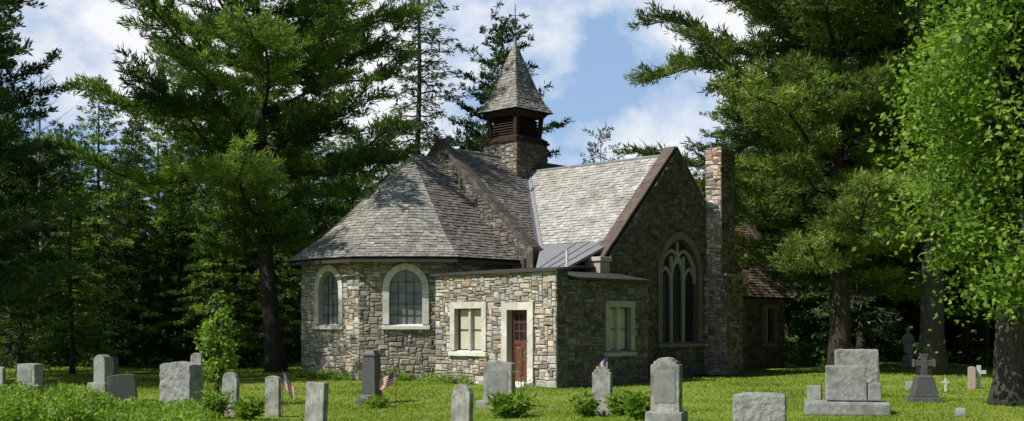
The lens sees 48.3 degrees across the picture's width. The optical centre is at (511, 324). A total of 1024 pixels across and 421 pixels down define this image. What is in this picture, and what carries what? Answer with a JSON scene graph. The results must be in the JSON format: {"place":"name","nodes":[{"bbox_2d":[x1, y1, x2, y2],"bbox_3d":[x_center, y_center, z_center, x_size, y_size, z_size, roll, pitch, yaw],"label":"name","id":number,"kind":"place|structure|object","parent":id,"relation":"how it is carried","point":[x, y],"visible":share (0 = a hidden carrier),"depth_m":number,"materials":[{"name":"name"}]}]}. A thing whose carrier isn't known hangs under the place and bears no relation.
{"place":"outdoors","nodes":[
{"label":"outdoors","id":0,"kind":"place"},
{"bbox_2d":[0,0,870,322],"label":"sky","id":1,"kind":"structure","parent":0,"point":[585,48],"materials":[{"name":"blue"}]},
{"bbox_2d":[2,332,1023,420],"bbox_3d":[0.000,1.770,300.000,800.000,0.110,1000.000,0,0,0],"label":"ground","id":2,"kind":"structure","parent":0,"point":[889,365],"depth_m":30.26,"materials":[{"name":"green plant"}]},
{"bbox_2d":[0,367,5,384],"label":"headstone","id":3,"kind":"object","parent":2,"relation":"on","point":[3,375],"visible":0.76,"depth_m":30.81,"materials":[{"name":"stone"}]},
{"bbox_2d":[0,191,36,338],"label":"spruce tree","id":4,"kind":"object","parent":2,"relation":"on","point":[15,327],"visible":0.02,"depth_m":69.98,"materials":[{"name":"green plant"}]},
{"bbox_2d":[15,363,49,391],"bbox_3d":[-12.606,1.423,29.878,0.852,0.820,0.550,0,0,22],"label":"headstone","id":5,"kind":"object","parent":2,"relation":"on","point":[30,373],"visible":0.69,"depth_m":29.74,"materials":[{"name":"grey stone"}]},
{"bbox_2d":[0,125,74,372],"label":"spruce tree","id":6,"kind":"object","parent":2,"relation":"on","point":[14,356],"visible":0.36,"depth_m":41.93,"materials":[{"name":"green plant"}]},
{"bbox_2d":[0,99,83,367],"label":"pine tree","id":7,"kind":"object","parent":2,"relation":"on","point":[26,126],"visible":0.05,"depth_m":46.10,"materials":[{"name":"green plant"}]},
{"bbox_2d":[0,1,85,318],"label":"pine tree","id":8,"kind":"object","parent":2,"relation":"on","point":[26,168],"visible":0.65,"depth_m":38.36,"materials":[{"name":"green plant"}]},
{"bbox_2d":[0,138,88,330],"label":"pine tree","id":9,"kind":"object","parent":2,"relation":"on","point":[8,261],"depth_m":59.62,"materials":[{"name":"green plant"}]},
{"bbox_2d":[0,150,99,361],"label":"spruce tree","id":10,"kind":"object","parent":2,"relation":"on","point":[57,198],"visible":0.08,"depth_m":47.97,"materials":[{"name":"green plant"}]},
{"bbox_2d":[0,0,104,300],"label":"pine tree","id":11,"kind":"object","parent":2,"relation":"on","point":[7,287],"visible":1,"depth_m":33.88,"materials":[{"name":"green plant"}]},
{"bbox_2d":[1,55,107,363],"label":"pine tree","id":12,"kind":"object","parent":2,"relation":"on","point":[39,130],"visible":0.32,"depth_m":44.00,"materials":[{"name":"green plant"}]},
{"bbox_2d":[15,168,129,374],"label":"spruce tree","id":13,"kind":"object","parent":2,"relation":"on","point":[70,318],"visible":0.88,"depth_m":39.87,"materials":[{"name":"green plant"}]},
{"bbox_2d":[29,119,123,338],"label":"pine tree","id":14,"kind":"object","parent":2,"relation":"on","point":[60,130],"visible":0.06,"depth_m":51.86,"materials":[{"name":"green plant"}]},
{"bbox_2d":[45,133,111,341],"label":"spruce tree","id":15,"kind":"object","parent":2,"relation":"on","point":[83,142],"visible":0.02,"depth_m":68.06,"materials":[{"name":"green plant"}]},
{"bbox_2d":[14,75,165,368],"bbox_3d":[-16.330,-4.007,44.916,4.623,11.755,5.495,0,0,39],"label":"spruce tree","id":16,"kind":"object","parent":2,"relation":"on","point":[116,290],"visible":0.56,"depth_m":44.95,"materials":[{"name":"green plant"}]},
{"bbox_2d":[87,354,111,392],"bbox_3d":[-10.528,1.280,29.400,0.587,1.018,0.500,0,0,22],"label":"headstone","id":17,"kind":"object","parent":2,"relation":"on","point":[102,367],"visible":0.69,"depth_m":29.26,"materials":[{"name":"grey stone"}]},
{"bbox_2d":[0,376,225,420],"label":"ground cover","id":18,"kind":"object","parent":2,"relation":"on","point":[59,402],"visible":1,"depth_m":18.27,"materials":[{"name":"green plant"}]},
{"bbox_2d":[111,356,118,374],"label":"headstone","id":19,"kind":"object","parent":2,"relation":"on","point":[115,366],"visible":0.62,"depth_m":31.89,"materials":[{"name":"stone"}]},
{"bbox_2d":[84,149,155,332],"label":"pine tree","id":20,"kind":"object","parent":2,"relation":"on","point":[139,197],"visible":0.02,"depth_m":73.30,"materials":[{"name":"green plant"}]},
{"bbox_2d":[107,374,137,401],"bbox_3d":[-8.758,1.479,25.696,0.655,0.742,0.200,0,0,-10],"label":"headstone","id":21,"kind":"object","parent":2,"relation":"on","point":[122,386],"visible":0.75,"depth_m":25.60,"materials":[{"name":"stone"}]},
{"bbox_2d":[101,110,169,345],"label":"spruce tree","id":22,"kind":"object","parent":2,"relation":"on","point":[135,197],"visible":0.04,"depth_m":57.86,"materials":[{"name":"green plant"}]},
{"bbox_2d":[81,120,192,366],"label":"spruce tree","id":23,"kind":"object","parent":2,"relation":"on","point":[132,316],"visible":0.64,"depth_m":46.82,"materials":[{"name":"green plant"}]},
{"bbox_2d":[92,121,223,338],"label":"pine tree","id":24,"kind":"object","parent":2,"relation":"on","point":[158,219],"visible":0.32,"depth_m":49.57,"materials":[{"name":"green plant"}]},
{"bbox_2d":[128,157,215,362],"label":"spruce tree","id":25,"kind":"object","parent":2,"relation":"on","point":[180,283],"visible":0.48,"depth_m":47.80,"materials":[{"name":"green plant"}]},
{"bbox_2d":[159,361,202,406],"bbox_3d":[-6.607,1.308,22.825,0.795,1.149,0.448,0,0,22],"label":"headstone","id":26,"kind":"object","parent":2,"relation":"on","point":[180,380],"visible":0.69,"depth_m":22.64,"materials":[{"name":"grey stone"}]},
{"bbox_2d":[143,134,218,335],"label":"pine tree","id":27,"kind":"object","parent":2,"relation":"on","point":[173,206],"visible":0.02,"depth_m":65.73,"materials":[{"name":"green plant"}]},
{"bbox_2d":[138,120,248,347],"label":"spruce tree","id":28,"kind":"object","parent":2,"relation":"on","point":[191,196],"visible":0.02,"depth_m":54.66,"materials":[{"name":"green plant"}]},
{"bbox_2d":[190,353,203,389],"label":"headstone","id":29,"kind":"object","parent":2,"relation":"on","point":[196,357],"visible":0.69,"depth_m":30.83,"materials":[{"name":"stone"}]},
{"bbox_2d":[155,183,263,353],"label":"spruce tree","id":30,"kind":"object","parent":2,"relation":"on","point":[198,308],"visible":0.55,"depth_m":45.74,"materials":[{"name":"green plant"}]},
{"bbox_2d":[195,389,234,417],"bbox_3d":[-5.574,1.527,21.517,0.782,0.647,0.709,0,0,0],"label":"shrub","id":31,"kind":"object","parent":2,"relation":"on","point":[216,399],"visible":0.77,"depth_m":21.39,"materials":[{"name":"green plant"}]},
{"bbox_2d":[193,293,246,394],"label":"sapling","id":32,"kind":"object","parent":2,"relation":"on","point":[214,342],"visible":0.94,"depth_m":25.13,"materials":[{"name":"green plant"}]},
{"bbox_2d":[146,93,301,347],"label":"pine tree","id":33,"kind":"object","parent":2,"relation":"on","point":[243,288],"visible":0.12,"depth_m":51.16,"materials":[{"name":"green plant"}]},
{"bbox_2d":[222,372,239,416],"bbox_3d":[-5.450,1.402,22.120,0.391,0.977,0.133,0,0,22],"label":"headstone","id":34,"kind":"object","parent":2,"relation":"on","point":[230,382],"visible":0.71,"depth_m":22.05,"materials":[{"name":"stone"}]},
{"bbox_2d":[30,0,439,372],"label":"pine tree","id":35,"kind":"object","parent":2,"relation":"on","point":[299,124],"visible":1,"depth_m":40.23,"materials":[{"name":"green plant"}]},
{"bbox_2d":[193,126,291,342],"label":"spruce tree","id":36,"kind":"object","parent":2,"relation":"on","point":[252,323],"visible":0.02,"depth_m":61.41,"materials":[{"name":"green plant"}]},
{"bbox_2d":[230,392,267,419],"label":"leafy plant","id":37,"kind":"object","parent":2,"relation":"on","point":[247,408],"visible":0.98,"depth_m":21.12,"materials":[{"name":"green plant"}]},
{"bbox_2d":[231,162,306,345],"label":"spruce tree","id":38,"kind":"object","parent":2,"relation":"on","point":[287,334],"visible":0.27,"depth_m":49.79,"materials":[{"name":"green plant"}]},
{"bbox_2d":[265,376,280,416],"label":"headstone","id":39,"kind":"object","parent":2,"relation":"on","point":[273,394],"visible":0.98,"depth_m":22.09,"materials":[{"name":"stone"}]},
{"bbox_2d":[237,135,322,345],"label":"pine tree","id":40,"kind":"object","parent":2,"relation":"on","point":[317,222],"visible":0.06,"depth_m":56.21,"materials":[{"name":"green plant"}]},
{"bbox_2d":[282,369,293,417],"bbox_3d":[-4.271,1.325,21.765,0.221,0.950,0.048,0,0,-11],"label":"flag","id":41,"kind":"object","parent":2,"relation":"on","point":[287,385],"visible":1,"depth_m":21.76,"materials":[{"name":"multicoloured fabric"}]},
{"bbox_2d":[277,150,326,339],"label":"spruce tree","id":42,"kind":"object","parent":2,"relation":"on","point":[312,230],"visible":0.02,"depth_m":71.92,"materials":[{"name":"green plant"}]},
{"bbox_2d":[304,381,328,420],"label":"headstone","id":43,"kind":"object","parent":2,"relation":"on","point":[316,404],"visible":1,"depth_m":18.04,"materials":[{"name":"stone"}]},
{"bbox_2d":[289,139,347,337],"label":"spruce tree","id":44,"kind":"object","parent":2,"relation":"on","point":[324,149],"visible":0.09,"depth_m":60.01,"materials":[{"name":"green plant"}]},
{"bbox_2d":[309,124,381,232],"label":"pine tree","id":45,"kind":"object","parent":2,"relation":"on","point":[330,218],"visible":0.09,"depth_m":56.61,"materials":[{"name":"green plant"}]},
{"bbox_2d":[318,145,377,224],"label":"pine tree","id":46,"kind":"object","parent":2,"relation":"on","point":[339,183],"visible":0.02,"depth_m":73.58,"materials":[{"name":"green plant"}]},
{"bbox_2d":[355,350,386,403],"bbox_3d":[-3.202,1.198,26.064,0.560,1.230,0.560,0,0,20],"label":"pillar monument","id":47,"kind":"object","parent":2,"relation":"on","point":[371,372],"visible":0.8,"depth_m":25.92,"materials":[{"name":"stone"}]},
{"bbox_2d":[356,393,394,407],"bbox_3d":[-2.973,1.680,24.874,0.803,0.389,0.907,0,0,-28],"label":"leafy plant","id":48,"kind":"object","parent":2,"relation":"on","point":[375,401],"visible":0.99,"depth_m":24.73,"materials":[{"name":"green plant"}]},
{"bbox_2d":[353,121,398,205],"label":"spruce tree","id":49,"kind":"object","parent":2,"relation":"on","point":[378,167],"depth_m":61.99,"materials":[{"name":"green plant"}]},
{"bbox_2d":[287,365,473,384],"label":"wall foot plants","id":50,"kind":"object","parent":2,"relation":"on","point":[308,373],"depth_m":35.90,"materials":[{"name":"green plant"}]},
{"bbox_2d":[379,371,395,390],"bbox_3d":[-2.296,1.315,21.189,0.323,0.970,0.040,0,0,-17],"label":"flag","id":51,"kind":"object","parent":2,"relation":"on","point":[387,380],"visible":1,"depth_m":21.18,"materials":[{"name":"multicoloured fabric"}]},
{"bbox_2d":[362,143,422,194],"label":"pine tree","id":52,"kind":"object","parent":2,"relation":"on","point":[400,162],"visible":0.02,"depth_m":66.01,"materials":[{"name":"green plant"}]},
{"bbox_2d":[354,0,468,189],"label":"spruce tree","id":53,"kind":"object","parent":2,"relation":"on","point":[418,80],"visible":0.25,"depth_m":54.03,"materials":[{"name":"green plant"}]},
{"bbox_2d":[451,384,473,420],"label":"headstone","id":54,"kind":"object","parent":2,"relation":"on","point":[462,398],"visible":1,"depth_m":18.03,"materials":[{"name":"stone"}]},
{"bbox_2d":[476,361,515,407],"bbox_3d":[-0.267,1.302,24.338,0.902,1.030,0.500,0,0,22],"label":"headstone","id":55,"kind":"object","parent":2,"relation":"on","point":[498,376],"visible":0.71,"depth_m":24.23,"materials":[{"name":"grey stone"}]},
{"bbox_2d":[0,332,994,368],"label":"undergrowth","id":56,"kind":"object","parent":2,"relation":"on","point":[812,354],"visible":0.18,"depth_m":48.18,"materials":[{"name":"green plant"}]},
{"bbox_2d":[5,184,992,342],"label":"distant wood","id":57,"kind":"object","parent":2,"relation":"on","point":[280,274],"visible":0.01,"depth_m":89.32,"materials":[{"name":"green plant"}]},
{"bbox_2d":[425,0,575,161],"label":"pine tree","id":58,"kind":"object","parent":2,"relation":"on","point":[475,135],"visible":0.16,"depth_m":55.68,"materials":[{"name":"green plant"}]},
{"bbox_2d":[484,389,536,417],"bbox_3d":[-0.060,1.556,21.448,0.888,0.656,0.967,0,0,37],"label":"leafy plant","id":59,"kind":"object","parent":2,"relation":"on","point":[510,405],"visible":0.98,"depth_m":21.29,"materials":[{"name":"green plant"}]},
{"bbox_2d":[512,341,531,400],"bbox_3d":[0.214,1.040,23.737,0.346,1.422,0.452,0,0,-33],"label":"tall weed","id":60,"kind":"object","parent":2,"relation":"on","point":[518,383],"visible":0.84,"depth_m":23.73,"materials":[{"name":"green plant"}]},
{"bbox_2d":[288,4,801,387],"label":"stone church","id":61,"kind":"structure","parent":2,"relation":"on","point":[441,256],"depth_m":37.46,"materials":[{"name":"grey stone"}]},
{"bbox_2d":[312,265,344,328],"bbox_3d":[-5.873,-0.895,37.050,1.520,2.090,0.335,0,0,43],"label":"window","id":62,"kind":"structure","parent":61,"relation":"in","point":[328,287],"depth_m":37.22,"materials":[{"name":"glass"}]},
{"bbox_2d":[381,263,429,328],"bbox_3d":[-3.354,-0.895,36.101,1.520,2.090,0.335,0,0,-2],"label":"window","id":63,"kind":"structure","parent":61,"relation":"in","point":[405,289],"depth_m":36.18,"materials":[{"name":"glass"}]},
{"bbox_2d":[448,302,488,355],"bbox_3d":[-1.227,0.130,33.628,1.560,1.580,0.335,0,0,43],"label":"window","id":64,"kind":"structure","parent":61,"relation":"in","point":[468,320],"depth_m":33.64,"materials":[{"name":"stone"}]},
{"bbox_2d":[501,302,534,387],"bbox_3d":[0.120,0.585,32.185,1.220,2.430,0.700,0,0,43],"label":"door","id":65,"kind":"structure","parent":61,"relation":"in","point":[517,318],"depth_m":32.42,"materials":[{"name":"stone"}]},
{"bbox_2d":[603,300,636,356],"bbox_3d":[3.087,0.115,33.351,0.335,1.610,1.440,0,0,43],"label":"window","id":66,"kind":"structure","parent":61,"relation":"in","point":[619,336],"depth_m":33.37,"materials":[{"name":"stone"}]},
{"bbox_2d":[656,232,704,346],"bbox_3d":[5.607,-1.185,38.526,0.335,3.870,2.660,0,0,43],"label":"tracery window","id":67,"kind":"structure","parent":61,"relation":"in","point":[679,273],"depth_m":38.72,"materials":[{"name":"glass"}]},
{"bbox_2d":[742,304,747,346],"bbox_3d":[8.899,0.045,45.405,0.335,1.710,1.180,0,0,43],"label":"window","id":68,"kind":"structure","parent":61,"relation":"in","point":[744,305],"depth_m":45.65,"materials":[{"name":"stone"}]},
{"bbox_2d":[761,305,777,346],"bbox_3d":[10.541,0.045,47.155,0.335,1.710,1.180,0,0,43],"label":"window","id":69,"kind":"structure","parent":61,"relation":"in","point":[768,312],"depth_m":47.34,"materials":[{"name":"stone"}]},
{"bbox_2d":[567,390,604,417],"bbox_3d":[1.374,1.536,21.253,0.708,0.665,0.617,0,0,0],"label":"leafy plant","id":70,"kind":"object","parent":2,"relation":"on","point":[586,405],"visible":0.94,"depth_m":21.15,"materials":[{"name":"green plant"}]},
{"bbox_2d":[580,123,620,163],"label":"young pine tree","id":71,"kind":"object","parent":2,"relation":"on","point":[607,135],"visible":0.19,"depth_m":58.09,"materials":[{"name":"green plant"}]},
{"bbox_2d":[592,366,612,415],"bbox_3d":[1.719,1.283,21.746,0.454,0.970,0.300,0,0,22],"label":"headstone","id":72,"kind":"object","parent":2,"relation":"on","point":[602,381],"visible":0.75,"depth_m":21.67,"materials":[{"name":"grey stone"}]},
{"bbox_2d":[596,354,607,367],"bbox_3d":[1.724,1.185,21.875,0.235,1.230,0.047,0,0,-5],"label":"flag","id":73,"kind":"object","parent":72,"relation":"attached to","point":[604,362],"visible":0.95,"depth_m":21.88,"materials":[{"name":"multicoloured fabric"}]},
{"bbox_2d":[604,389,630,416],"bbox_3d":[2.053,1.521,21.509,0.605,0.663,0.638,0,0,-33],"label":"leafy plant","id":74,"kind":"object","parent":2,"relation":"on","point":[613,407],"visible":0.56,"depth_m":21.42,"materials":[{"name":"green plant"}]},
{"bbox_2d":[614,387,650,419],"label":"leafy plant","id":75,"kind":"object","parent":2,"relation":"on","point":[635,405],"visible":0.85,"depth_m":20.46,"materials":[{"name":"green plant"}]},
{"bbox_2d":[645,357,687,420],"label":"headstone","id":76,"kind":"object","parent":2,"relation":"on","point":[666,388],"visible":1,"depth_m":19.42,"materials":[{"name":"grey stone"}]},
{"bbox_2d":[693,99,812,308],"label":"pine tree","id":77,"kind":"object","parent":2,"relation":"on","point":[722,139],"visible":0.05,"depth_m":65.41,"materials":[{"name":"green plant"}]},
{"bbox_2d":[732,392,786,420],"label":"headstone","id":78,"kind":"object","parent":2,"relation":"on","point":[759,406],"visible":1,"depth_m":17.89,"materials":[{"name":"grey stone"}]},
{"bbox_2d":[695,12,829,353],"bbox_3d":[13.275,-7.728,57.672,9.499,19.332,10.632,0,0,-35],"label":"pine tree","id":79,"kind":"object","parent":2,"relation":"on","point":[765,32],"visible":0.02,"depth_m":57.61,"materials":[{"name":"green plant"}]},
{"bbox_2d":[727,25,808,334],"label":"pine tree","id":80,"kind":"object","parent":2,"relation":"on","point":[740,153],"depth_m":69.82,"materials":[{"name":"green plant"}]},
{"bbox_2d":[716,29,820,343],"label":"spruce tree","id":81,"kind":"object","parent":2,"relation":"on","point":[807,304],"visible":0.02,"depth_m":59.62,"materials":[{"name":"green plant"}]},
{"bbox_2d":[612,0,998,364],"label":"pine tree","id":82,"kind":"object","parent":2,"relation":"on","point":[838,227],"visible":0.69,"depth_m":40.29,"materials":[{"name":"green plant"}]},
{"bbox_2d":[807,385,821,399],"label":"headstone","id":83,"kind":"object","parent":2,"relation":"on","point":[814,392],"visible":0.56,"depth_m":25.97,"materials":[{"name":"grey stone"}]},
{"bbox_2d":[762,27,902,346],"bbox_3d":[16.238,-8.309,60.488,9.905,20.492,8.186,0,0,-13],"label":"spruce tree","id":84,"kind":"object","parent":2,"relation":"on","point":[809,310],"visible":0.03,"depth_m":59.40,"materials":[{"name":"green plant"}]},
{"bbox_2d":[746,1,924,345],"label":"pine tree","id":85,"kind":"object","parent":2,"relation":"on","point":[808,287],"visible":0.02,"depth_m":54.65,"materials":[{"name":"green plant"}]},
{"bbox_2d":[804,365,890,415],"bbox_3d":[6.602,1.290,22.547,1.611,0.976,0.758,0,0,12],"label":"family monument","id":86,"kind":"object","parent":2,"relation":"on","point":[849,390],"visible":0.95,"depth_m":22.34,"materials":[{"name":"grey stone"}]},
{"bbox_2d":[834,349,878,382],"bbox_3d":[8.391,1.229,27.841,1.049,1.268,0.421,0,0,12],"label":"headstone","id":87,"kind":"object","parent":2,"relation":"on","point":[868,359],"visible":0.38,"depth_m":27.62,"materials":[{"name":"grey stone"}]},
{"bbox_2d":[785,33,964,359],"bbox_3d":[15.918,-7.809,51.787,8.370,19.474,8.193,0,0,42],"label":"spruce tree","id":88,"kind":"object","parent":2,"relation":"on","point":[861,328],"visible":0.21,"depth_m":51.24,"materials":[{"name":"green plant"}]},
{"bbox_2d":[797,64,959,342],"bbox_3d":[19.366,-9.083,59.775,9.372,22.070,9.187,0,0,37],"label":"spruce tree","id":89,"kind":"object","parent":2,"relation":"on","point":[819,323],"visible":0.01,"depth_m":57.61,"materials":[{"name":"green plant"}]},
{"bbox_2d":[809,54,973,349],"bbox_3d":[18.790,-7.508,57.493,7.788,18.860,9.174,0,0,28],"label":"spruce tree","id":90,"kind":"object","parent":2,"relation":"on","point":[903,323],"visible":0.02,"depth_m":55.68,"materials":[{"name":"green plant"}]},
{"bbox_2d":[809,0,1000,375],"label":"pine tree","id":91,"kind":"object","parent":2,"relation":"on","point":[934,338],"visible":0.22,"depth_m":39.44,"materials":[{"name":"green plant"}]},
{"bbox_2d":[899,327,914,366],"bbox_3d":[16.500,0.949,47.600,0.630,1.690,0.630,0,0,10],"label":"robed statue","id":92,"kind":"object","parent":2,"relation":"on","point":[908,339],"visible":0.94,"depth_m":47.48,"materials":[{"name":"grey stone"}]},
{"bbox_2d":[821,3,995,359],"bbox_3d":[20.146,-9.211,54.963,12.259,22.311,11.690,0,0,27],"label":"pine tree","id":93,"kind":"object","parent":2,"relation":"on","point":[912,305],"visible":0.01,"depth_m":55.86,"materials":[{"name":"green plant"}]},
{"bbox_2d":[905,381,912,389],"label":"headstone","id":94,"kind":"object","parent":2,"relation":"on","point":[908,384],"visible":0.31,"depth_m":31.90,"materials":[{"name":"grey stone"}]},
{"bbox_2d":[850,19,984,363],"bbox_3d":[19.759,-8.398,51.445,10.902,20.656,9.482,0,0,9],"label":"pine tree","id":95,"kind":"object","parent":2,"relation":"on","point":[965,346],"visible":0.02,"depth_m":51.76,"materials":[{"name":"green plant"}]},
{"bbox_2d":[906,354,941,402],"bbox_3d":[9.136,1.190,25.345,0.674,1.080,0.554,0,0,5],"label":"cross monument","id":96,"kind":"object","parent":2,"relation":"on","point":[923,388],"visible":0.99,"depth_m":25.19,"materials":[{"name":"stone"}]},
{"bbox_2d":[865,286,996,354],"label":"spruce tree","id":97,"kind":"object","parent":2,"relation":"on","point":[953,331],"visible":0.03,"depth_m":57.08,"materials":[{"name":"green plant"}]},
{"bbox_2d":[851,0,1023,405],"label":"maple tree","id":98,"kind":"object","parent":2,"relation":"on","point":[999,192],"visible":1,"depth_m":22.57,"materials":[{"name":"green plant"}]},
{"bbox_2d":[892,2,990,358],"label":"pine tree","id":99,"kind":"object","parent":2,"relation":"on","point":[983,334],"visible":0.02,"depth_m":51.66,"materials":[{"name":"green plant"}]},
{"bbox_2d":[942,378,949,390],"bbox_3d":[11.527,1.606,30.372,0.210,0.348,0.040,0,0,0],"label":"cross marker","id":100,"kind":"object","parent":2,"relation":"on","point":[945,381],"visible":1,"depth_m":30.35,"materials":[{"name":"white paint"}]},
{"bbox_2d":[912,40,999,326],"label":"spruce tree","id":101,"kind":"object","parent":2,"relation":"on","point":[978,319],"visible":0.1,"depth_m":44.62,"materials":[{"name":"green plant"}]},
{"bbox_2d":[921,64,993,268],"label":"pine tree","id":102,"kind":"object","parent":2,"relation":"on","point":[961,235],"depth_m":48.02,"materials":[{"name":"green plant"}]},
{"bbox_2d":[954,408,965,416],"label":"headstone","id":103,"kind":"object","parent":2,"relation":"on","point":[958,412],"visible":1,"depth_m":21.70,"materials":[{"name":"stone"}]},
{"bbox_2d":[944,212,995,351],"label":"spruce tree","id":104,"kind":"object","parent":2,"relation":"on","point":[991,330],"visible":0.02,"depth_m":54.88,"materials":[{"name":"green plant"}]},
{"bbox_2d":[968,366,975,388],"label":"headstone","id":105,"kind":"object","parent":2,"relation":"on","point":[972,377],"visible":0.73,"depth_m":31.87,"materials":[{"name":"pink stone"}]},
{"bbox_2d":[976,365,985,387],"bbox_3d":[13.057,1.461,31.956,0.402,0.639,0.040,0,0,0],"label":"cross marker","id":106,"kind":"object","parent":2,"relation":"on","point":[979,371],"visible":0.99,"depth_m":31.94,"materials":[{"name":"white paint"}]}
]}

